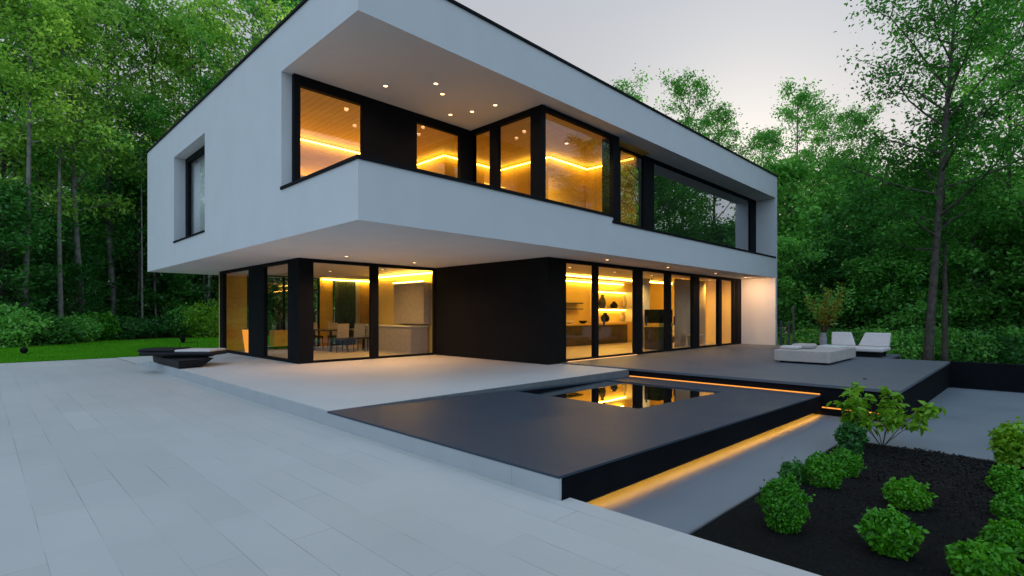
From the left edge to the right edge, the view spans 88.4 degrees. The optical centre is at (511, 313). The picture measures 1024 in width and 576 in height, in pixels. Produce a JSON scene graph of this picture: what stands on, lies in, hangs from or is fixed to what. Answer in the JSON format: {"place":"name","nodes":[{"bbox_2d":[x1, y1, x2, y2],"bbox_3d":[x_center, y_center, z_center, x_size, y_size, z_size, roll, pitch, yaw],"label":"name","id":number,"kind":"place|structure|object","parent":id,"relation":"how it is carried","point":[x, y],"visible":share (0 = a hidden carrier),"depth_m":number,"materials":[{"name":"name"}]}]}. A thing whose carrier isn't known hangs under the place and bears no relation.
{"place":"outdoors","nodes":[
{"label":"outdoors","id":0,"kind":"place"},
{"bbox_2d":[4,327,287,348],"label":"forest floor","id":1,"kind":"structure","parent":0,"point":[188,336],"depth_m":34.10,"materials":[{"name":"green plant"}]},
{"bbox_2d":[0,215,44,314],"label":"young tree","id":2,"kind":"object","parent":1,"relation":"on","point":[15,262],"visible":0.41,"depth_m":27.11,"materials":[{"name":"green plant"}]},
{"bbox_2d":[0,302,52,348],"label":"shrub","id":3,"kind":"object","parent":1,"relation":"on","point":[13,317],"visible":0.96,"depth_m":23.98,"materials":[{"name":"green plant"}]},
{"bbox_2d":[0,306,71,345],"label":"shrub","id":4,"kind":"object","parent":1,"relation":"on","point":[57,320],"visible":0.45,"depth_m":25.44,"materials":[{"name":"teal plant"}]},
{"bbox_2d":[0,178,77,318],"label":"young tree","id":5,"kind":"object","parent":1,"relation":"on","point":[14,204],"visible":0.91,"depth_m":25.80,"materials":[{"name":"green plant"}]},
{"bbox_2d":[0,0,83,187],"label":"forest tree","id":6,"kind":"object","parent":1,"relation":"on","point":[10,145],"visible":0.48,"depth_m":27.39,"materials":[{"name":"green plant"}]},
{"bbox_2d":[0,0,111,315],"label":"slender tree","id":7,"kind":"object","parent":1,"relation":"on","point":[69,71],"visible":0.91,"depth_m":26.92,"materials":[{"name":"green plant"}]},
{"bbox_2d":[28,322,85,344],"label":"shrub","id":8,"kind":"object","parent":1,"relation":"on","point":[76,334],"visible":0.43,"depth_m":26.33,"materials":[{"name":"teal plant"}]},
{"bbox_2d":[2,201,114,317],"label":"young tree","id":9,"kind":"object","parent":1,"relation":"on","point":[70,245],"visible":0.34,"depth_m":32.77,"materials":[{"name":"green plant"}]},
{"bbox_2d":[0,0,126,312],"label":"forest tree","id":10,"kind":"object","parent":1,"relation":"on","point":[50,173],"visible":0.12,"depth_m":32.65,"materials":[{"name":"green plant"}]},
{"bbox_2d":[0,0,136,317],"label":"slender tree","id":11,"kind":"object","parent":1,"relation":"on","point":[89,37],"visible":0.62,"depth_m":28.95,"materials":[{"name":"green plant"}]},
{"bbox_2d":[35,261,110,317],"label":"young tree","id":12,"kind":"object","parent":1,"relation":"on","point":[77,272],"visible":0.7,"depth_m":30.17,"materials":[{"name":"green plant"}]},
{"bbox_2d":[15,1,134,302],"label":"forest tree","id":13,"kind":"object","parent":1,"relation":"on","point":[91,82],"visible":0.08,"depth_m":33.76,"materials":[{"name":"green plant"}]},
{"bbox_2d":[0,0,153,340],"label":"forest tree","id":14,"kind":"object","parent":1,"relation":"on","point":[46,165],"visible":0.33,"depth_m":29.77,"materials":[{"name":"green plant"}]},
{"bbox_2d":[0,0,160,313],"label":"forest tree","id":15,"kind":"object","parent":1,"relation":"on","point":[102,12],"visible":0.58,"depth_m":31.18,"materials":[{"name":"green plant"}]},
{"bbox_2d":[63,312,107,342],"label":"shrub","id":16,"kind":"object","parent":1,"relation":"on","point":[91,331],"visible":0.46,"depth_m":28.44,"materials":[{"name":"green plant"}]},
{"bbox_2d":[71,308,122,340],"bbox_3d":[-23.764,0.682,29.830,2.870,2.015,2.794,0,0,45],"label":"shrub","id":17,"kind":"object","parent":1,"relation":"on","point":[110,320],"visible":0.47,"depth_m":30.09,"materials":[{"name":"green plant"}]},
{"bbox_2d":[2,0,192,329],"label":"forest tree","id":18,"kind":"object","parent":1,"relation":"on","point":[107,185],"visible":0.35,"depth_m":34.65,"materials":[{"name":"green plant"}]},
{"bbox_2d":[64,0,154,313],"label":"forest tree","id":19,"kind":"object","parent":1,"relation":"on","point":[137,37],"visible":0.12,"depth_m":36.63,"materials":[{"name":"green plant"}]},
{"bbox_2d":[85,255,143,317],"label":"young tree","id":20,"kind":"object","parent":1,"relation":"on","point":[105,272],"visible":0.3,"depth_m":37.13,"materials":[{"name":"green plant"}]},
{"bbox_2d":[61,159,168,315],"bbox_3d":[-29.828,-5.374,41.700,9.606,13.902,9.883,0,0,-40],"label":"young tree","id":21,"kind":"object","parent":1,"relation":"on","point":[92,226],"visible":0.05,"depth_m":38.74,"materials":[{"name":"green plant"}]},
{"bbox_2d":[101,312,153,338],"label":"shrub","id":22,"kind":"object","parent":1,"relation":"on","point":[139,329],"visible":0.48,"depth_m":31.90,"materials":[{"name":"green plant"}]},
{"bbox_2d":[63,163,194,318],"bbox_3d":[-26.035,-4.333,36.486,7.541,11.796,7.989,0,0,-5],"label":"young tree","id":23,"kind":"object","parent":1,"relation":"on","point":[124,225],"visible":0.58,"depth_m":35.91,"materials":[{"name":"green plant"}]},
{"bbox_2d":[96,87,178,317],"bbox_3d":[-24.272,-6.823,34.989,5.244,16.750,4.529,0,0,8],"label":"slender tree","id":24,"kind":"object","parent":1,"relation":"on","point":[158,113],"visible":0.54,"depth_m":34.83,"materials":[{"name":"green plant"}]},
{"bbox_2d":[99,228,187,322],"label":"young tree","id":25,"kind":"object","parent":1,"relation":"on","point":[144,266],"visible":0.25,"depth_m":38.29,"materials":[{"name":"green plant"}]},
{"bbox_2d":[94,0,227,317],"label":"forest tree","id":26,"kind":"object","parent":1,"relation":"on","point":[179,73],"visible":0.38,"depth_m":36.38,"materials":[{"name":"green plant"}]},
{"bbox_2d":[83,0,245,310],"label":"forest tree","id":27,"kind":"object","parent":1,"relation":"on","point":[187,27],"visible":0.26,"depth_m":37.70,"materials":[{"name":"green plant"}]},
{"bbox_2d":[158,273,204,334],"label":"young tree","id":28,"kind":"object","parent":1,"relation":"on","point":[181,281],"visible":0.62,"depth_m":38.45,"materials":[{"name":"green plant"}]},
{"bbox_2d":[131,0,254,305],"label":"forest tree","id":29,"kind":"object","parent":1,"relation":"on","point":[199,13],"visible":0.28,"depth_m":37.48,"materials":[{"name":"green plant"}]},
{"bbox_2d":[171,71,220,335],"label":"slender tree","id":30,"kind":"object","parent":1,"relation":"on","point":[204,92],"visible":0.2,"depth_m":36.10,"materials":[{"name":"green plant"}]},
{"bbox_2d":[179,298,218,337],"bbox_3d":[-19.416,0.277,33.886,3.613,2.859,3.352,0,0,45],"label":"shrub","id":31,"kind":"object","parent":1,"relation":"on","point":[200,316],"visible":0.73,"depth_m":33.38,"materials":[{"name":"green plant"}]},
{"bbox_2d":[144,0,294,115],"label":"forest tree","id":32,"kind":"object","parent":1,"relation":"on","point":[224,10],"visible":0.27,"depth_m":38.62,"materials":[{"name":"green plant"}]},
{"bbox_2d":[162,0,300,332],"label":"forest tree","id":33,"kind":"object","parent":1,"relation":"on","point":[248,12],"visible":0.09,"depth_m":38.71,"materials":[{"name":"green plant"}]},
{"bbox_2d":[0,335,334,363],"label":"lawn","id":34,"kind":"structure","parent":0,"point":[157,344],"depth_m":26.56,"materials":[{"name":"green plant"}]},
{"bbox_2d":[155,343,627,410],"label":"patio","id":35,"kind":"structure","parent":0,"point":[334,385],"depth_m":11.30,"materials":[{"name":"grey concrete"}]},
{"bbox_2d":[137,347,226,368],"bbox_3d":[-8.843,1.129,14.004,2.712,0.438,1.539,0,0,27],"label":"daybed","id":36,"kind":"object","parent":35,"relation":"on","point":[182,357],"visible":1,"depth_m":13.52,"materials":[{"name":"black leather"}]},
{"bbox_2d":[146,0,777,364],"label":"house","id":37,"kind":"structure","parent":35,"relation":"on","point":[508,194],"depth_m":13.90,"materials":[{"name":"paint"}]},
{"bbox_2d":[185,145,204,236],"bbox_3d":[-9.077,-3.490,15.429,3.200,2.680,0.100,0,0,45],"label":"window","id":38,"kind":"structure","parent":37,"relation":"in","point":[188,162],"depth_m":16.34,"materials":[{"name":"black metal"}]},
{"bbox_2d":[193,154,204,233],"bbox_3d":[-8.972,-3.240,15.533,3.004,3.020,0.076,0,0,45],"label":"curtain","id":39,"kind":"object","parent":37,"relation":"hanging from","point":[199,195],"visible":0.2,"depth_m":16.06,"materials":[{"name":"white fabric"}]},
{"bbox_2d":[220,259,292,362],"bbox_3d":[-8.119,-0.073,16.541,6.200,2.837,0.120,0,0,45],"label":"window","id":40,"kind":"structure","parent":37,"relation":"in","point":[257,274],"depth_m":16.09,"materials":[{"name":"black metal"}]},
{"bbox_2d":[335,280,355,344],"bbox_3d":[-6.990,-0.040,22.100,0.066,2.720,0.935,0,0,45],"label":"window","id":41,"kind":"structure","parent":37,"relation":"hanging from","point":[345,302],"depth_m":22.10,"materials":[{"name":"glass"}]},
{"bbox_2d":[312,259,434,362],"bbox_3d":[-4.016,-0.073,15.843,0.120,2.837,4.140,0,0,45],"label":"window","id":42,"kind":"structure","parent":37,"relation":"in","point":[373,268],"depth_m":15.68,"materials":[{"name":"black metal"}]},
{"bbox_2d":[292,73,470,180],"bbox_3d":[-2.729,-3.268,12.322,0.110,3.125,4.800,0,0,45],"label":"window","id":43,"kind":"structure","parent":37,"relation":"in","point":[388,132],"depth_m":12.01,"materials":[{"name":"black metal"}]},
{"bbox_2d":[362,324,428,353],"bbox_3d":[-4.193,0.870,18.596,3.180,0.919,0.730,0,0,45],"label":"kitchen counter","id":44,"kind":"object","parent":37,"relation":"on","point":[408,339],"visible":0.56,"depth_m":17.69,"materials":[{"name":"beige"}]},
{"bbox_2d":[393,280,430,323],"bbox_3d":[-3.476,-0.375,18.254,1.800,1.450,0.350,0,0,45],"label":"wall cabinet","id":45,"kind":"object","parent":37,"relation":"attached to","point":[412,303],"depth_m":17.97,"materials":[{"name":"beige wood"}]},
{"bbox_2d":[471,108,530,194],"bbox_3d":[-0.159,-3.268,13.074,2.480,3.125,0.120,0,0,45],"label":"window","id":46,"kind":"structure","parent":37,"relation":"in","point":[494,128],"depth_m":13.27,"materials":[{"name":"black metal"}]},
{"bbox_2d":[546,106,612,138],"bbox_3d":[1.814,-3.268,13.378,0.110,3.125,3.074,0,0,45],"label":"window frame","id":47,"kind":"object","parent":37,"relation":"in","point":[552,112],"depth_m":13.17,"materials":[{"name":"black metal"}]},
{"bbox_2d":[566,323,628,346],"bbox_3d":[2.726,0.870,22.001,0.740,0.899,6.740,0,0,45],"label":"kitchen unit","id":48,"kind":"object","parent":37,"relation":"on","point":[578,334],"visible":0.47,"depth_m":22.53,"materials":[{"name":"brown wood"}]},
{"bbox_2d":[565,259,737,361],"bbox_3d":[5.685,-0.088,18.707,0.120,2.808,12.190,0,0,45],"label":"sliding door","id":49,"kind":"structure","parent":37,"relation":"in","point":[637,272],"depth_m":17.77,"materials":[{"name":"black metal"}]},
{"bbox_2d":[619,146,755,251],"bbox_3d":[6.537,-3.605,18.659,0.100,2.450,11.060,0,0,45],"label":"window","id":50,"kind":"structure","parent":37,"relation":"in","point":[654,194],"depth_m":17.81,"materials":[{"name":"black metal"}]},
{"bbox_2d":[674,278,705,346],"bbox_3d":[7.427,-0.040,21.898,0.046,2.720,2.801,0,0,45],"label":"curtain","id":51,"kind":"object","parent":37,"relation":"hanging from","point":[682,307],"visible":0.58,"depth_m":21.50,"materials":[{"name":"beige fabric"}]},
{"bbox_2d":[333,370,628,410],"bbox_3d":[0.138,1.652,10.008,0.029,0.596,7.604,0,0,45],"label":"patio edge","id":52,"kind":"object","parent":35,"relation":"attached to","point":[615,374],"visible":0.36,"depth_m":10.40,"materials":[{"name":"grey concrete"}]},
{"bbox_2d":[0,358,820,575],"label":"paving","id":53,"kind":"structure","parent":0,"point":[114,467],"depth_m":4.28,"materials":[{"name":"stone"}]},
{"bbox_2d":[137,362,511,484],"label":"step kerb","id":54,"kind":"structure","parent":53,"relation":"on","point":[492,469],"depth_m":6.63,"materials":[{"name":"concrete"}]},
{"bbox_2d":[512,466,561,500],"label":"kerb end","id":55,"kind":"structure","parent":53,"relation":"on","point":[542,484],"depth_m":4.54,"materials":[{"name":"concrete"}]},
{"bbox_2d":[686,442,1001,534],"bbox_3d":[5.082,1.990,3.688,5.950,0.520,5.390,0,0,45],"label":"bed edging","id":56,"kind":"object","parent":53,"relation":"on","point":[724,512],"depth_m":4.87,"materials":[{"name":"black metal"}]},
{"bbox_2d":[690,442,1023,575],"bbox_3d":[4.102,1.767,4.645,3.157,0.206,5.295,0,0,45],"label":"bark mulch","id":57,"kind":"object","parent":56,"relation":"in","point":[941,474],"visible":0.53,"depth_m":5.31,"materials":[{"name":"black wood"}]},
{"bbox_2d":[755,472,815,533],"bbox_3d":[2.189,1.527,4.241,0.411,0.507,0.390,0,0,45],"label":"shrub","id":58,"kind":"object","parent":57,"relation":"on","point":[783,504],"visible":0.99,"depth_m":4.15,"materials":[{"name":"green plant"}]},
{"bbox_2d":[803,450,848,489],"bbox_3d":[3.106,1.583,5.256,0.405,0.446,0.389,0,0,45],"label":"shrub","id":59,"kind":"object","parent":57,"relation":"on","point":[824,470],"visible":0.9,"depth_m":5.19,"materials":[{"name":"green plant"}]},
{"bbox_2d":[829,447,866,477],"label":"shrub","id":60,"kind":"object","parent":57,"relation":"on","point":[853,465],"visible":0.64,"depth_m":5.67,"materials":[{"name":"green plant"}]},
{"bbox_2d":[832,419,869,454],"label":"shrub","id":61,"kind":"object","parent":57,"relation":"on","point":[853,437],"visible":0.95,"depth_m":6.78,"materials":[{"name":"green plant"}]},
{"bbox_2d":[826,382,947,445],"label":"leafy sapling","id":62,"kind":"object","parent":57,"relation":"on","point":[892,419],"visible":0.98,"depth_m":7.22,"materials":[{"name":"green plant"}]},
{"bbox_2d":[853,504,928,560],"bbox_3d":[2.814,1.616,3.906,0.441,0.344,0.394,0,0,45],"label":"shrub","id":63,"kind":"object","parent":57,"relation":"on","point":[891,532],"visible":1,"depth_m":3.82,"materials":[{"name":"green plant"}]},
{"bbox_2d":[881,475,938,511],"bbox_3d":[3.613,1.641,4.791,0.422,0.328,0.412,0,0,45],"label":"shrub","id":64,"kind":"object","parent":57,"relation":"on","point":[910,493],"visible":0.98,"depth_m":4.71,"materials":[{"name":"green plant"}]},
{"bbox_2d":[943,537,1023,575],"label":"shrub","id":65,"kind":"object","parent":57,"relation":"on","point":[974,557],"visible":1,"depth_m":3.37,"materials":[{"name":"green plant"}]},
{"bbox_2d":[978,516,1023,558],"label":"shrub","id":66,"kind":"object","parent":57,"relation":"on","point":[1009,533],"visible":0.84,"depth_m":3.81,"materials":[{"name":"green plant"}]},
{"bbox_2d":[984,463,1023,494],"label":"shrub","id":67,"kind":"object","parent":57,"relation":"on","point":[1005,478],"visible":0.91,"depth_m":5.14,"materials":[{"name":"green plant"}]},
{"bbox_2d":[986,416,1023,468],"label":"shrub","id":68,"kind":"object","parent":57,"relation":"on","point":[1006,441],"visible":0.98,"depth_m":6.27,"materials":[{"name":"green plant"}]},
{"bbox_2d":[989,487,1023,524],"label":"shrub","id":69,"kind":"object","parent":57,"relation":"on","point":[1008,505],"visible":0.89,"depth_m":4.42,"materials":[{"name":"green plant"}]},
{"bbox_2d":[0,0,1023,308],"label":"sky","id":70,"kind":"structure","parent":0,"point":[748,46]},
{"bbox_2d":[327,376,821,478],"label":"terrace","id":71,"kind":"structure","parent":0,"point":[556,437],"depth_m":6.79,"materials":[{"name":"grey ceramic"}]},
{"bbox_2d":[519,382,595,392],"bbox_3d":[2.024,1.849,9.877,2.800,0.801,3.200,0,0,45],"label":"pool basin","id":72,"kind":"object","parent":71,"relation":"in","point":[535,390],"visible":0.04,"depth_m":10.38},
{"bbox_2d":[532,381,718,408],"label":"pool water","id":73,"kind":"structure","parent":72,"relation":"in","point":[631,395],"depth_m":9.95,"materials":[{"name":"clear liquid"}]},
{"bbox_2d":[562,396,820,502],"bbox_3d":[3.037,1.588,7.168,0.148,0.430,7.632,0,0,45],"label":"terrace riser","id":74,"kind":"object","parent":71,"relation":"attached to","point":[586,486],"visible":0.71,"depth_m":5.72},
{"bbox_2d":[158,312,1007,360],"bbox_3d":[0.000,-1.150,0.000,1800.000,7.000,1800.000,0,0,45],"label":"terrain","id":75,"kind":"structure","parent":0,"point":[286,324],"depth_m":87.30,"materials":[{"name":"green plant"}]},
{"bbox_2d":[656,66,747,149],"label":"forest tree","id":76,"kind":"object","parent":75,"relation":"on","point":[679,91],"visible":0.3,"depth_m":40.81,"materials":[{"name":"green plant"}]},
{"bbox_2d":[697,101,785,203],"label":"forest tree","id":77,"kind":"object","parent":75,"relation":"on","point":[725,113],"visible":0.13,"depth_m":45.99,"materials":[{"name":"green plant"}]},
{"bbox_2d":[735,125,819,235],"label":"forest tree","id":78,"kind":"object","parent":75,"relation":"on","point":[757,144],"visible":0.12,"depth_m":43.89,"materials":[{"name":"green plant"}]},
{"bbox_2d":[629,357,948,421],"bbox_3d":[8.483,1.960,16.168,7.390,1.179,12.810,0,0,45],"label":"terrace riser","id":79,"kind":"object","parent":75,"relation":"on","point":[930,388],"visible":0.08,"depth_m":10.53,"materials":[{"name":"black concrete"}]},
{"bbox_2d":[746,77,848,270],"bbox_3d":[18.506,-6.709,36.104,9.376,18.122,8.077,0,0,-25],"label":"forest tree","id":80,"kind":"object","parent":75,"relation":"on","point":[801,98],"visible":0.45,"depth_m":34.83,"materials":[{"name":"green plant"}]},
{"bbox_2d":[777,326,841,344],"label":"shrub","id":81,"kind":"object","parent":75,"relation":"on","point":[815,331],"visible":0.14,"depth_m":21.63,"materials":[{"name":"green plant"}]},
{"bbox_2d":[777,235,848,344],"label":"young tree","id":82,"kind":"object","parent":75,"relation":"on","point":[784,247],"visible":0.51,"depth_m":27.46,"materials":[{"name":"green plant"}]},
{"bbox_2d":[765,151,864,344],"bbox_3d":[17.404,-4.088,33.783,8.932,12.926,9.189,0,0,42],"label":"young tree","id":83,"kind":"object","parent":75,"relation":"on","point":[805,214],"visible":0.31,"depth_m":32.89,"materials":[{"name":"green plant"}]},
{"bbox_2d":[777,240,863,342],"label":"young tree","id":84,"kind":"object","parent":75,"relation":"on","point":[820,269],"visible":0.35,"depth_m":28.06,"materials":[{"name":"green plant"}]},
{"bbox_2d":[795,107,879,326],"bbox_3d":[23.578,-6.558,39.594,6.936,17.844,7.673,0,0,-32],"label":"forest tree","id":85,"kind":"object","parent":75,"relation":"on","point":[827,127],"visible":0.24,"depth_m":39.24,"materials":[{"name":"green plant"}]},
{"bbox_2d":[806,99,918,234],"bbox_3d":[22.931,-5.876,35.244,6.405,16.478,7.085,0,0,15],"label":"forest tree","id":86,"kind":"object","parent":75,"relation":"on","point":[858,121],"visible":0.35,"depth_m":34.58,"materials":[{"name":"green plant"}]},
{"bbox_2d":[812,254,913,334],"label":"young tree","id":87,"kind":"object","parent":75,"relation":"on","point":[856,262],"visible":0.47,"depth_m":26.58,"materials":[{"name":"green plant"}]},
{"bbox_2d":[801,173,956,332],"bbox_3d":[19.198,-2.521,28.060,7.180,9.767,7.606,0,0,40],"label":"young tree","id":88,"kind":"object","parent":75,"relation":"on","point":[841,242],"visible":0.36,"depth_m":27.48,"materials":[{"name":"green plant"}]},
{"bbox_2d":[856,324,938,359],"bbox_3d":[15.802,1.478,22.261,3.128,2.068,2.998,0,0,-7],"label":"shrub","id":89,"kind":"object","parent":75,"relation":"on","point":[894,341],"visible":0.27,"depth_m":21.43,"materials":[{"name":"green plant"}]},
{"bbox_2d":[845,217,958,338],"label":"young tree","id":90,"kind":"object","parent":75,"relation":"on","point":[890,267],"visible":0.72,"depth_m":25.40,"materials":[{"name":"green plant"}]},
{"bbox_2d":[804,0,1023,360],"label":"tall tree","id":91,"kind":"object","parent":75,"relation":"on","point":[982,31],"visible":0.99,"depth_m":18.89,"materials":[{"name":"green plant"}]},
{"bbox_2d":[857,94,1023,360],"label":"slender tree","id":92,"kind":"object","parent":75,"relation":"on","point":[944,350],"visible":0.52,"depth_m":20.87,"materials":[{"name":"green plant"}]},
{"bbox_2d":[887,244,993,338],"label":"young tree","id":93,"kind":"object","parent":75,"relation":"on","point":[953,268],"visible":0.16,"depth_m":25.78,"materials":[{"name":"green plant"}]},
{"bbox_2d":[897,236,999,337],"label":"young tree","id":94,"kind":"object","parent":75,"relation":"on","point":[969,310],"visible":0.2,"depth_m":25.43,"materials":[{"name":"green plant"}]},
{"bbox_2d":[909,327,1004,362],"bbox_3d":[18.486,1.486,21.968,3.079,2.014,3.372,0,0,45],"label":"shrub","id":95,"kind":"object","parent":75,"relation":"on","point":[974,342],"visible":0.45,"depth_m":21.25,"materials":[{"name":"green plant"}]},
{"bbox_2d":[892,185,1023,337],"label":"young tree","id":96,"kind":"object","parent":75,"relation":"on","point":[1016,263],"visible":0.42,"depth_m":24.94,"materials":[{"name":"green plant"}]},
{"bbox_2d":[915,0,1023,326],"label":"forest tree","id":97,"kind":"object","parent":75,"relation":"on","point":[1020,17],"visible":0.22,"depth_m":26.65,"materials":[{"name":"green plant"}]},
{"bbox_2d":[932,187,1023,328],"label":"young tree","id":98,"kind":"object","parent":75,"relation":"on","point":[1015,302],"visible":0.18,"depth_m":25.69,"materials":[{"name":"green plant"}]},
{"bbox_2d":[935,0,1023,247],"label":"forest tree","id":99,"kind":"object","parent":75,"relation":"on","point":[1006,199],"visible":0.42,"depth_m":24.25,"materials":[{"name":"green plant"}]},
{"bbox_2d":[940,322,1023,363],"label":"shrub","id":100,"kind":"object","parent":75,"relation":"on","point":[1010,342],"visible":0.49,"depth_m":21.35,"materials":[{"name":"green plant"}]},
{"bbox_2d":[941,224,1023,356],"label":"young tree","id":101,"kind":"object","parent":75,"relation":"on","point":[987,240],"visible":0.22,"depth_m":25.89,"materials":[{"name":"green plant"}]},
{"bbox_2d":[949,361,1023,392],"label":"retaining wall","id":102,"kind":"structure","parent":75,"relation":"on","point":[990,376],"depth_m":13.95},
{"bbox_2d":[644,309,672,349],"bbox_3d":[5.464,0.585,19.621,0.640,1.469,1.040,0,0,45],"label":"oven cabinet","id":103,"kind":"object","parent":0,"point":[654,333],"visible":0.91,"depth_m":19.24,"materials":[{"name":"brown wood"}]},
{"bbox_2d":[561,344,949,393],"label":"terrace","id":104,"kind":"structure","parent":0,"point":[753,362],"depth_m":12.89,"materials":[{"name":"stone"}]},
{"bbox_2d":[774,346,855,364],"bbox_3d":[8.584,1.147,14.854,1.340,0.344,2.800,0,0,45],"label":"coffee table","id":105,"kind":"object","parent":104,"relation":"on","point":[821,355],"visible":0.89,"depth_m":13.95,"materials":[{"name":"white"}]},
{"bbox_2d":[819,332,826,344],"bbox_3d":[11.583,1.011,19.600,0.256,0.616,0.260,0,0,45],"label":"floor vase","id":106,"kind":"object","parent":104,"relation":"on","point":[823,339],"visible":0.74,"depth_m":19.51,"materials":[{"name":"grey ceramic"}]},
{"bbox_2d":[798,282,855,332],"bbox_3d":[11.810,-0.142,19.645,1.836,2.091,1.660,0,0,45],"label":"dry grass spray","id":107,"kind":"object","parent":106,"relation":"in","point":[823,314],"visible":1,"depth_m":19.43,"materials":[{"name":"green plant"}]},
{"bbox_2d":[818,332,890,356],"bbox_3d":[10.791,0.965,16.714,1.868,0.709,1.250,0,0,45],"label":"lounge seat","id":108,"kind":"object","parent":104,"relation":"on","point":[874,344],"visible":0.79,"depth_m":16.63,"materials":[{"name":"white fabric"}]},
{"bbox_2d":[587,387,1023,532],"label":"walkway","id":109,"kind":"structure","parent":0,"point":[687,497],"depth_m":6.86,"materials":[{"name":"concrete"}]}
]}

